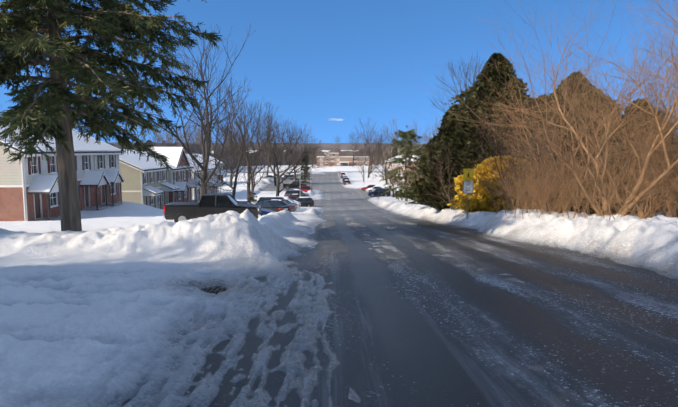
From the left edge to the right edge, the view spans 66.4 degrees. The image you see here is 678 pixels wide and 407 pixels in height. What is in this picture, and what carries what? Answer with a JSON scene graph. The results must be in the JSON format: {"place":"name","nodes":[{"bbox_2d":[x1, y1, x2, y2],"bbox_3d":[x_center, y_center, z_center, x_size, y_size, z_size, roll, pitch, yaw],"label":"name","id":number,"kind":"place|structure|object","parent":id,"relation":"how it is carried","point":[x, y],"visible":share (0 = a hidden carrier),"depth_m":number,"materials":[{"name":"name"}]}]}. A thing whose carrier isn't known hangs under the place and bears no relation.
{"place":"outdoors","nodes":[
{"label":"outdoors","id":0,"kind":"place"},
{"bbox_2d":[110,140,191,149],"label":"treeline","id":1,"kind":"object","parent":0,"point":[150,142],"depth_m":224.18,"materials":[{"name":"plant"}]},
{"bbox_2d":[129,144,240,169],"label":"treeline","id":2,"kind":"object","parent":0,"point":[195,146],"depth_m":226.76,"materials":[{"name":"plant"}]},
{"bbox_2d":[227,172,380,194],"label":"asphalt road","id":3,"kind":"structure","parent":0,"point":[328,183],"depth_m":141.19,"materials":[{"name":"asphalt"}]},
{"bbox_2d":[343,180,350,184],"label":"parked car","id":4,"kind":"object","parent":3,"relation":"on","point":[345,182],"visible":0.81,"depth_m":139.68,"materials":[{"name":"grey paint"}]},
{"bbox_2d":[352,118,391,177],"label":"bare tree","id":5,"kind":"object","parent":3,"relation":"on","point":[370,163],"visible":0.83,"depth_m":167.92,"materials":[{"name":"brown plant"}]},
{"bbox_2d":[365,124,389,172],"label":"bare tree","id":6,"kind":"object","parent":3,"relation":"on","point":[376,146],"visible":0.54,"depth_m":204.44,"materials":[{"name":"brown plant"}]},
{"bbox_2d":[0,150,677,406],"bbox_3d":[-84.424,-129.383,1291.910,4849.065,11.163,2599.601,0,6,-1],"label":"snow terrain","id":7,"kind":"structure","parent":0,"point":[112,306],"depth_m":9.51,"materials":[{"name":"snow"}]},
{"bbox_2d":[0,124,124,220],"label":"townhouse","id":8,"kind":"structure","parent":7,"relation":"on","point":[29,190],"depth_m":43.19,"materials":[{"name":"brick"}]},
{"bbox_2d":[0,0,224,230],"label":"pine tree","id":9,"kind":"object","parent":7,"relation":"on","point":[51,113],"visible":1,"depth_m":19.25,"materials":[{"name":"green plant"}]},
{"bbox_2d":[114,104,176,146],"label":"bare tree","id":10,"kind":"object","parent":7,"relation":"on","point":[149,133],"visible":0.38,"depth_m":181.26,"materials":[{"name":"plant"}]},
{"bbox_2d":[119,149,178,208],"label":"townhouse","id":11,"kind":"structure","parent":7,"relation":"on","point":[147,182],"depth_m":65.61,"materials":[{"name":"beige"}]},
{"bbox_2d":[149,121,174,144],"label":"bare tree","id":12,"kind":"object","parent":7,"relation":"on","point":[166,136],"visible":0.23,"depth_m":235.06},
{"bbox_2d":[152,125,181,146],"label":"bare tree","id":13,"kind":"object","parent":7,"relation":"on","point":[164,139],"visible":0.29,"depth_m":196.47,"materials":[{"name":"plant"}]},
{"bbox_2d":[159,134,174,146],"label":"bare tree","id":14,"kind":"object","parent":7,"relation":"on","point":[166,141],"visible":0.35,"depth_m":183.77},
{"bbox_2d":[138,147,200,202],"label":"townhouse","id":15,"kind":"structure","parent":7,"relation":"on","point":[179,177],"depth_m":78.19,"materials":[{"name":"brick"}]},
{"bbox_2d":[180,122,199,152],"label":"bare tree","id":16,"kind":"object","parent":7,"relation":"on","point":[191,137],"visible":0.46,"depth_m":215.08,"materials":[{"name":"plant"}]},
{"bbox_2d":[184,114,206,147],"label":"bare tree","id":17,"kind":"object","parent":7,"relation":"on","point":[192,133],"visible":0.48,"depth_m":221.95,"materials":[{"name":"plant"}]},
{"bbox_2d":[136,23,255,198],"bbox_3d":[-15.793,-9.238,55.114,13.013,21.594,18.898,0,6,-1],"label":"bare tree","id":18,"kind":"object","parent":7,"relation":"on","point":[205,179],"visible":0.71,"depth_m":55.25,"materials":[{"name":"brown plant"}]},
{"bbox_2d":[187,156,220,199],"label":"townhouse","id":19,"kind":"structure","parent":7,"relation":"on","point":[195,195],"depth_m":102.64,"materials":[{"name":"grey"}]},
{"bbox_2d":[187,116,223,151],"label":"bare tree","id":20,"kind":"object","parent":7,"relation":"on","point":[200,135],"visible":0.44,"depth_m":231.68,"materials":[{"name":"plant"}]},
{"bbox_2d":[186,155,227,183],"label":"townhouse","id":21,"kind":"structure","parent":7,"relation":"on","point":[213,163],"depth_m":145.16,"materials":[{"name":"brick"}]},
{"bbox_2d":[201,286,226,293],"bbox_3d":[-2.404,1.625,9.720,0.600,0.057,0.800,0,1,-1],"label":"storm drain grate","id":22,"kind":"object","parent":7,"relation":"on","point":[216,289],"visible":0.44,"depth_m":9.63,"materials":[{"name":"black"}]},
{"bbox_2d":[210,136,223,169],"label":"bare tree","id":23,"kind":"object","parent":7,"relation":"on","point":[215,151],"visible":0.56,"depth_m":224.47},
{"bbox_2d":[190,95,270,197],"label":"bare tree","id":24,"kind":"object","parent":7,"relation":"on","point":[236,173],"visible":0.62,"depth_m":81.88,"materials":[{"name":"brown plant"}]},
{"bbox_2d":[210,111,250,185],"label":"bare tree","id":25,"kind":"object","parent":7,"relation":"on","point":[234,172],"visible":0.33,"depth_m":132.05,"materials":[{"name":"brown plant"}]},
{"bbox_2d":[219,125,254,169],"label":"bare tree","id":26,"kind":"object","parent":7,"relation":"on","point":[233,151],"visible":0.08,"depth_m":244.72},
{"bbox_2d":[194,76,295,200],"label":"bare tree","id":27,"kind":"object","parent":7,"relation":"on","point":[249,191],"visible":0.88,"depth_m":74.69,"materials":[{"name":"brown plant"}]},
{"bbox_2d":[247,184,256,202],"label":"shrub","id":28,"kind":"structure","parent":7,"relation":"on","point":[251,198],"depth_m":71.75,"materials":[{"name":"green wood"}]},
{"bbox_2d":[231,117,283,194],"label":"bare tree","id":29,"kind":"object","parent":7,"relation":"on","point":[252,182],"visible":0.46,"depth_m":109.91,"materials":[{"name":"brown plant"}]},
{"bbox_2d":[105,142,431,150],"bbox_3d":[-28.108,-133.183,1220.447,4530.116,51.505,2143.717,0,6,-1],"label":"distant treeline","id":30,"kind":"object","parent":7,"relation":"on","point":[344,146],"visible":0.02,"depth_m":1486.01,"materials":[{"name":"plant"}]},
{"bbox_2d":[263,175,276,178],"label":"silver car","id":31,"kind":"object","parent":7,"relation":"on","point":[269,177],"visible":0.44,"depth_m":162.58,"materials":[{"name":"paint"}]},
{"bbox_2d":[258,123,285,175],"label":"bare tree","id":32,"kind":"object","parent":7,"relation":"on","point":[272,151],"visible":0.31,"depth_m":189.16,"materials":[{"name":"brown plant"}]},
{"bbox_2d":[252,112,304,185],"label":"bare tree","id":33,"kind":"object","parent":7,"relation":"on","point":[274,167],"visible":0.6,"depth_m":140.10,"materials":[{"name":"brown plant"}]},
{"bbox_2d":[243,102,320,196],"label":"bare tree","id":34,"kind":"object","parent":7,"relation":"on","point":[278,176],"visible":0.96,"depth_m":91.38,"materials":[{"name":"brown plant"}]},
{"bbox_2d":[277,135,295,165],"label":"bare tree","id":35,"kind":"object","parent":7,"relation":"on","point":[286,147],"visible":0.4,"depth_m":277.77,"materials":[{"name":"brown plant"}]},
{"bbox_2d":[280,174,294,179],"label":"silver car","id":36,"kind":"object","parent":7,"relation":"on","point":[291,177],"visible":0.85,"depth_m":166.86,"materials":[{"name":"paint"}]},
{"bbox_2d":[283,181,306,189],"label":"black car","id":37,"kind":"object","parent":7,"relation":"on","point":[294,186],"visible":0.52,"depth_m":126.87,"materials":[{"name":"paint"}]},
{"bbox_2d":[275,118,319,179],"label":"bare tree","id":38,"kind":"object","parent":7,"relation":"on","point":[286,121],"visible":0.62,"depth_m":165.75,"materials":[{"name":"brown plant"}]},
{"bbox_2d":[285,190,309,196],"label":"car","id":39,"kind":"object","parent":7,"relation":"on","point":[288,192],"visible":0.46,"depth_m":97.20,"materials":[{"name":"silver paint"}]},
{"bbox_2d":[292,186,312,191],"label":"red car","id":40,"kind":"object","parent":7,"relation":"on","point":[304,188],"visible":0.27,"depth_m":110.67,"materials":[{"name":"paint"}]},
{"bbox_2d":[293,197,313,206],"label":"dark hatchback","id":41,"kind":"object","parent":7,"relation":"on","point":[307,201],"visible":0.56,"depth_m":78.94,"materials":[{"name":"grey paint"}]},
{"bbox_2d":[296,147,311,183],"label":"spruce","id":42,"kind":"object","parent":7,"relation":"on","point":[305,166],"visible":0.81,"depth_m":148.97,"materials":[{"name":"plant"}]},
{"bbox_2d":[288,129,327,171],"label":"bare tree","id":43,"kind":"object","parent":7,"relation":"on","point":[307,148],"visible":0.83,"depth_m":188.08,"materials":[{"name":"brown plant"}]},
{"bbox_2d":[300,123,316,163],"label":"tree","id":44,"kind":"object","parent":7,"relation":"on","point":[306,140],"visible":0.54,"depth_m":326.48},
{"bbox_2d":[224,146,393,165],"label":"woods treeline","id":45,"kind":"object","parent":7,"relation":"on","point":[346,153],"depth_m":327.90,"materials":[{"name":"plant"}]},
{"bbox_2d":[309,137,324,165],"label":"bare tree","id":46,"kind":"object","parent":7,"relation":"on","point":[314,151],"visible":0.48,"depth_m":280.65,"materials":[{"name":"brown plant"}]},
{"bbox_2d":[323,147,331,166],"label":"bare tree","id":47,"kind":"object","parent":7,"relation":"on","point":[327,155],"visible":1,"depth_m":286.91,"materials":[{"name":"brown plant"}]},
{"bbox_2d":[332,135,346,155],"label":"tree","id":48,"kind":"object","parent":7,"relation":"on","point":[338,145],"visible":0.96,"depth_m":319.61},
{"bbox_2d":[317,153,369,165],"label":"community building","id":49,"kind":"structure","parent":7,"relation":"on","point":[335,159],"depth_m":299.02,"materials":[{"name":"brick"}]},
{"bbox_2d":[340,133,368,166],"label":"bare tree","id":50,"kind":"object","parent":7,"relation":"on","point":[354,149],"visible":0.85,"depth_m":283.72,"materials":[{"name":"brown plant"}]},
{"bbox_2d":[350,133,378,181],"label":"bare tree","id":51,"kind":"object","parent":7,"relation":"on","point":[363,175],"visible":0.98,"depth_m":151.23,"materials":[{"name":"brown plant"}]},
{"bbox_2d":[354,126,375,151],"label":"tree","id":52,"kind":"object","parent":7,"relation":"on","point":[365,141],"visible":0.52,"depth_m":332.31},
{"bbox_2d":[361,185,375,190],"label":"red car","id":53,"kind":"object","parent":7,"relation":"on","point":[367,187],"visible":0.38,"depth_m":121.56,"materials":[{"name":"paint"}]},
{"bbox_2d":[365,186,381,191],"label":"white car","id":54,"kind":"object","parent":7,"relation":"on","point":[373,188],"visible":0.48,"depth_m":117.05,"materials":[{"name":"paint"}]},
{"bbox_2d":[367,129,401,182],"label":"bare tree","id":55,"kind":"object","parent":7,"relation":"on","point":[383,161],"visible":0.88,"depth_m":139.87,"materials":[{"name":"brown plant"}]},
{"bbox_2d":[379,157,400,196],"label":"bare tree","id":56,"kind":"object","parent":7,"relation":"on","point":[388,174],"visible":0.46,"depth_m":96.92,"materials":[{"name":"brown plant"}]},
{"bbox_2d":[384,120,399,151],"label":"bare tree","id":57,"kind":"object","parent":7,"relation":"on","point":[394,134],"visible":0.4,"depth_m":297.64,"materials":[{"name":"plant"}]},
{"bbox_2d":[381,155,422,185],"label":"rowhouse","id":58,"kind":"structure","parent":7,"relation":"on","point":[394,165],"depth_m":140.16,"materials":[{"name":"brick"}]},
{"bbox_2d":[380,125,424,201],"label":"pine tree","id":59,"kind":"object","parent":7,"relation":"on","point":[408,135],"visible":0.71,"depth_m":75.35,"materials":[{"name":"green plant"}]},
{"bbox_2d":[405,178,418,204],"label":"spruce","id":60,"kind":"object","parent":7,"relation":"on","point":[414,202],"visible":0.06,"depth_m":60.26,"materials":[{"name":"plant"}]},
{"bbox_2d":[407,121,423,148],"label":"bare tree","id":61,"kind":"object","parent":7,"relation":"on","point":[417,135],"visible":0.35,"depth_m":273.16,"materials":[{"name":"plant"}]},
{"bbox_2d":[414,117,440,143],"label":"bare tree","id":62,"kind":"object","parent":7,"relation":"on","point":[431,132],"visible":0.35,"depth_m":265.64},
{"bbox_2d":[392,104,467,201],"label":"cedar tree","id":63,"kind":"object","parent":7,"relation":"on","point":[434,139],"visible":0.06,"depth_m":42.88,"materials":[{"name":"green plant"}]},
{"bbox_2d":[423,123,439,139],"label":"bare tree","id":64,"kind":"object","parent":7,"relation":"on","point":[430,131],"visible":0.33,"depth_m":154.13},
{"bbox_2d":[410,119,460,210],"bbox_3d":[8.625,-2.861,39.871,6.925,7.493,4.664,-1,6,-11],"label":"evergreen shrub","id":65,"kind":"object","parent":7,"relation":"on","point":[426,185],"visible":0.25,"depth_m":39.29,"materials":[{"name":"green plant"}]},
{"bbox_2d":[418,126,480,209],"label":"thicket tree","id":66,"kind":"object","parent":7,"relation":"on","point":[442,180],"visible":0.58,"depth_m":37.01,"materials":[{"name":"plant"}]},
{"bbox_2d":[428,53,482,130],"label":"bare tree","id":67,"kind":"object","parent":7,"relation":"on","point":[466,75],"visible":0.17,"depth_m":59.67,"materials":[{"name":"brown plant"}]},
{"bbox_2d":[463,168,473,218],"bbox_3d":[7.798,-0.168,31.380,0.610,3.940,0.077,0,6,5],"label":"speed limit sign","id":68,"kind":"object","parent":7,"relation":"on","point":[467,187],"visible":0.98,"depth_m":31.23,"materials":[{"name":"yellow metal"}]},
{"bbox_2d":[413,52,534,200],"bbox_3d":[10.966,-5.073,38.599,10.631,11.828,7.668,0,6,-1],"label":"cedar tree","id":69,"kind":"object","parent":7,"relation":"on","point":[491,75],"visible":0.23,"depth_m":37.63,"materials":[{"name":"green plant"}]},
{"bbox_2d":[439,96,528,198],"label":"cedar tree","id":70,"kind":"object","parent":7,"relation":"on","point":[476,134],"visible":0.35,"depth_m":35.87,"materials":[{"name":"green plant"}]},
{"bbox_2d":[447,149,556,212],"bbox_3d":[10.670,-1.517,34.123,7.014,4.631,6.684,0,6,-1],"label":"golden shrub","id":71,"kind":"object","parent":7,"relation":"on","point":[474,203],"visible":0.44,"depth_m":32.72,"materials":[{"name":"yellow plant"}]},
{"bbox_2d":[458,83,583,213],"bbox_3d":[10.210,-2.779,27.876,7.544,7.317,6.702,-1,6,-11],"label":"thicket tree","id":72,"kind":"object","parent":7,"relation":"on","point":[502,161],"visible":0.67,"depth_m":28.06,"materials":[{"name":"plant"}]},
{"bbox_2d":[470,151,576,212],"bbox_3d":[9.800,-1.052,26.660,5.905,3.742,6.982,0,6,-1],"label":"brush shrub","id":73,"kind":"object","parent":7,"relation":"on","point":[512,182],"visible":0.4,"depth_m":27.01,"materials":[{"name":"plant"}]},
{"bbox_2d":[457,140,591,199],"bbox_3d":[11.871,-1.643,33.011,8.876,4.757,7.506,4,7,33],"label":"brush shrub","id":74,"kind":"object","parent":7,"relation":"on","point":[517,171],"visible":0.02,"depth_m":32.32,"materials":[{"name":"plant"}]},
{"bbox_2d":[465,73,602,208],"bbox_3d":[11.411,-3.358,31.155,8.377,9.146,9.430,0,6,-1],"label":"thicket tree","id":75,"kind":"object","parent":7,"relation":"on","point":[513,159],"visible":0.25,"depth_m":31.12,"materials":[{"name":"plant"}]},
{"bbox_2d":[400,0,677,220],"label":"bare tree","id":76,"kind":"object","parent":7,"relation":"on","point":[619,126],"visible":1,"depth_m":20.45,"materials":[{"name":"plant"}]},
{"bbox_2d":[474,147,605,218],"bbox_3d":[8.897,-1.027,23.814,6.207,3.326,5.249,6,8,43],"label":"brush shrub","id":77,"kind":"object","parent":7,"relation":"on","point":[538,195],"visible":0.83,"depth_m":23.30,"materials":[{"name":"plant"}]},
{"bbox_2d":[493,152,594,213],"bbox_3d":[9.827,-0.936,24.891,5.561,3.524,6.576,2,6,19],"label":"brush shrub","id":78,"kind":"object","parent":7,"relation":"on","point":[526,207],"visible":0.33,"depth_m":24.80,"materials":[{"name":"plant"}]},
{"bbox_2d":[493,109,610,211],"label":"thicket tree","id":79,"kind":"object","parent":7,"relation":"on","point":[531,155],"visible":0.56,"depth_m":25.26,"materials":[{"name":"plant"}]},
{"bbox_2d":[448,45,674,212],"bbox_3d":[11.245,-3.995,28.365,13.273,9.736,11.523,-2,6,-21],"label":"thicket tree","id":80,"kind":"object","parent":7,"relation":"on","point":[554,122],"visible":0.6,"depth_m":27.74,"materials":[{"name":"plant"}]},
{"bbox_2d":[510,94,616,205],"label":"cedar tree","id":81,"kind":"object","parent":7,"relation":"on","point":[540,102],"visible":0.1,"depth_m":35.91,"materials":[{"name":"brown plant"}]},
{"bbox_2d":[513,71,630,213],"bbox_3d":[15.713,-3.918,35.358,9.720,10.072,8.053,-6,8,-45],"label":"cedar tree","id":82,"kind":"object","parent":7,"relation":"on","point":[567,109],"visible":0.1,"depth_m":33.96,"materials":[{"name":"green plant"}]},
{"bbox_2d":[487,143,662,215],"bbox_3d":[10.983,-1.210,24.846,7.758,4.158,6.561,0,6,-1],"label":"brush shrub","id":83,"kind":"object","parent":7,"relation":"on","point":[615,208],"visible":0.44,"depth_m":24.57,"materials":[{"name":"plant"}]},
{"bbox_2d":[484,25,677,217],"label":"bare tree","id":84,"kind":"object","parent":7,"relation":"on","point":[649,131],"visible":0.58,"depth_m":22.91,"materials":[{"name":"plant"}]},
{"bbox_2d":[511,63,664,213],"bbox_3d":[15.676,-3.853,31.956,9.215,10.061,10.373,-1,6,-11],"label":"thicket tree","id":85,"kind":"object","parent":7,"relation":"on","point":[595,143],"visible":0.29,"depth_m":31.07,"materials":[{"name":"plant"}]},
{"bbox_2d":[520,105,656,213],"bbox_3d":[16.592,-3.297,35.533,11.554,8.475,10.030,-2,6,-22],"label":"thicket tree","id":86,"kind":"object","parent":7,"relation":"on","point":[602,139],"visible":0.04,"depth_m":32.91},
{"bbox_2d":[570,131,633,204],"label":"thicket tree","id":87,"kind":"object","parent":7,"relation":"on","point":[612,175],"visible":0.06,"depth_m":32.76,"materials":[{"name":"plant"}]},
{"bbox_2d":[555,99,653,212],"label":"cedar tree","id":88,"kind":"object","parent":7,"relation":"on","point":[617,138],"depth_m":34.12,"materials":[{"name":"brown plant"}]},
{"bbox_2d":[537,119,677,220],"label":"brush shrub","id":89,"kind":"object","parent":7,"relation":"on","point":[638,191],"visible":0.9,"depth_m":19.46,"materials":[{"name":"plant"}]},
{"bbox_2d":[578,165,638,214],"bbox_3d":[16.027,-0.706,29.611,5.336,3.382,6.310,0,6,-3],"label":"brush shrub","id":90,"kind":"object","parent":7,"relation":"on","point":[614,196],"visible":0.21,"depth_m":29.94,"materials":[{"name":"plant"}]},
{"bbox_2d":[552,65,677,212],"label":"thicket tree","id":91,"kind":"object","parent":7,"relation":"on","point":[630,127],"visible":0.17,"depth_m":28.75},
{"bbox_2d":[580,0,677,196],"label":"bare tree","id":92,"kind":"object","parent":7,"relation":"on","point":[673,98],"visible":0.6,"depth_m":21.50,"materials":[{"name":"plant"}]},
{"bbox_2d":[580,0,677,193],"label":"bare tree","id":93,"kind":"object","parent":7,"relation":"on","point":[654,71],"visible":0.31,"depth_m":24.48,"materials":[{"name":"plant"}]},
{"bbox_2d":[593,115,677,218],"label":"brush shrub","id":94,"kind":"object","parent":7,"relation":"on","point":[652,178],"visible":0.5,"depth_m":20.16,"materials":[{"name":"plant"}]},
{"bbox_2d":[612,98,677,212],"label":"cedar tree","id":95,"kind":"object","parent":7,"relation":"on","point":[634,113],"visible":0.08,"depth_m":36.54,"materials":[{"name":"brown plant"}]},
{"bbox_2d":[617,134,677,217],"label":"brush shrub","id":96,"kind":"object","parent":7,"relation":"on","point":[671,212],"visible":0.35,"depth_m":21.02,"materials":[{"name":"plant"}]},
{"bbox_2d":[623,120,677,216],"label":"thicket tree","id":97,"kind":"object","parent":7,"relation":"on","point":[662,179],"visible":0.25,"depth_m":22.32,"materials":[{"name":"plant"}]},
{"bbox_2d":[636,35,677,165],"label":"bare tree","id":98,"kind":"object","parent":7,"relation":"on","point":[666,93],"visible":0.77,"depth_m":19.39,"materials":[{"name":"plant"}]},
{"bbox_2d":[645,113,677,191],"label":"thicket tree","id":99,"kind":"object","parent":7,"relation":"on","point":[664,157],"visible":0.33,"depth_m":21.24,"materials":[{"name":"plant"}]},
{"bbox_2d":[651,146,677,211],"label":"thicket tree","id":100,"kind":"object","parent":7,"relation":"on","point":[664,186],"visible":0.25,"depth_m":21.24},
{"bbox_2d":[657,120,677,193],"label":"thicket tree","id":101,"kind":"object","parent":7,"relation":"on","point":[672,147],"visible":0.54,"depth_m":20.40,"materials":[{"name":"plant"}]},
{"bbox_2d":[0,0,677,143],"label":"sky","id":102,"kind":"structure","parent":0,"point":[317,62],"materials":[{"name":"blue"}]},
{"bbox_2d":[121,195,677,406],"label":"asphalt road","id":103,"kind":"structure","parent":0,"point":[409,323],"depth_m":7.09,"materials":[{"name":"asphalt"}]},
{"bbox_2d":[164,193,260,221],"bbox_3d":[-8.126,0.411,33.697,5.970,2.015,2.380,0,6,-5],"label":"pickup truck","id":104,"kind":"object","parent":103,"relation":"on","point":[212,203],"visible":0.71,"depth_m":32.74,"materials":[{"name":"black paint"}]},
{"bbox_2d":[238,201,274,215],"bbox_3d":[-7.026,0.601,37.562,4.690,1.524,2.140,0,6,-4],"label":"blue car","id":105,"kind":"object","parent":103,"relation":"on","point":[264,211],"visible":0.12,"depth_m":37.32,"materials":[{"name":"paint"}]},
{"bbox_2d":[256,200,291,211],"bbox_3d":[-6.616,0.477,47.547,4.690,1.524,2.140,0,5,37],"label":"black sedan car","id":106,"kind":"object","parent":103,"relation":"on","point":[276,205],"visible":0.33,"depth_m":46.52,"materials":[{"name":"paint"}]},
{"bbox_2d":[258,197,296,208],"bbox_3d":[-7.275,0.172,61.042,4.710,1.774,2.220,0,6,-3],"label":"car","id":107,"kind":"object","parent":103,"relation":"on","point":[266,198],"visible":0.1,"depth_m":60.36,"materials":[{"name":"blue paint"}]},
{"bbox_2d":[272,199,295,211],"bbox_3d":[-6.969,0.379,55.539,4.690,1.574,2.140,0,6,-3],"label":"car","id":108,"kind":"object","parent":103,"relation":"on","point":[293,208],"visible":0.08,"depth_m":54.98,"materials":[{"name":"grey paint"}]},
{"bbox_2d":[272,196,300,206],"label":"silver suv","id":109,"kind":"object","parent":103,"relation":"on","point":[286,197],"visible":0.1,"depth_m":74.33,"materials":[{"name":"paint"}]},
{"bbox_2d":[284,195,297,199],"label":"car","id":110,"kind":"object","parent":103,"relation":"on","point":[293,197],"visible":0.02,"depth_m":85.39,"materials":[{"name":"red paint"}]},
{"bbox_2d":[284,198,300,208],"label":"car","id":111,"kind":"object","parent":103,"relation":"on","point":[292,201],"visible":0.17,"depth_m":65.90,"materials":[{"name":"white paint"}]},
{"bbox_2d":[367,188,390,196],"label":"navy suv","id":112,"kind":"object","parent":103,"relation":"on","point":[375,192],"visible":0.81,"depth_m":106.03,"materials":[{"name":"paint"}]}
]}

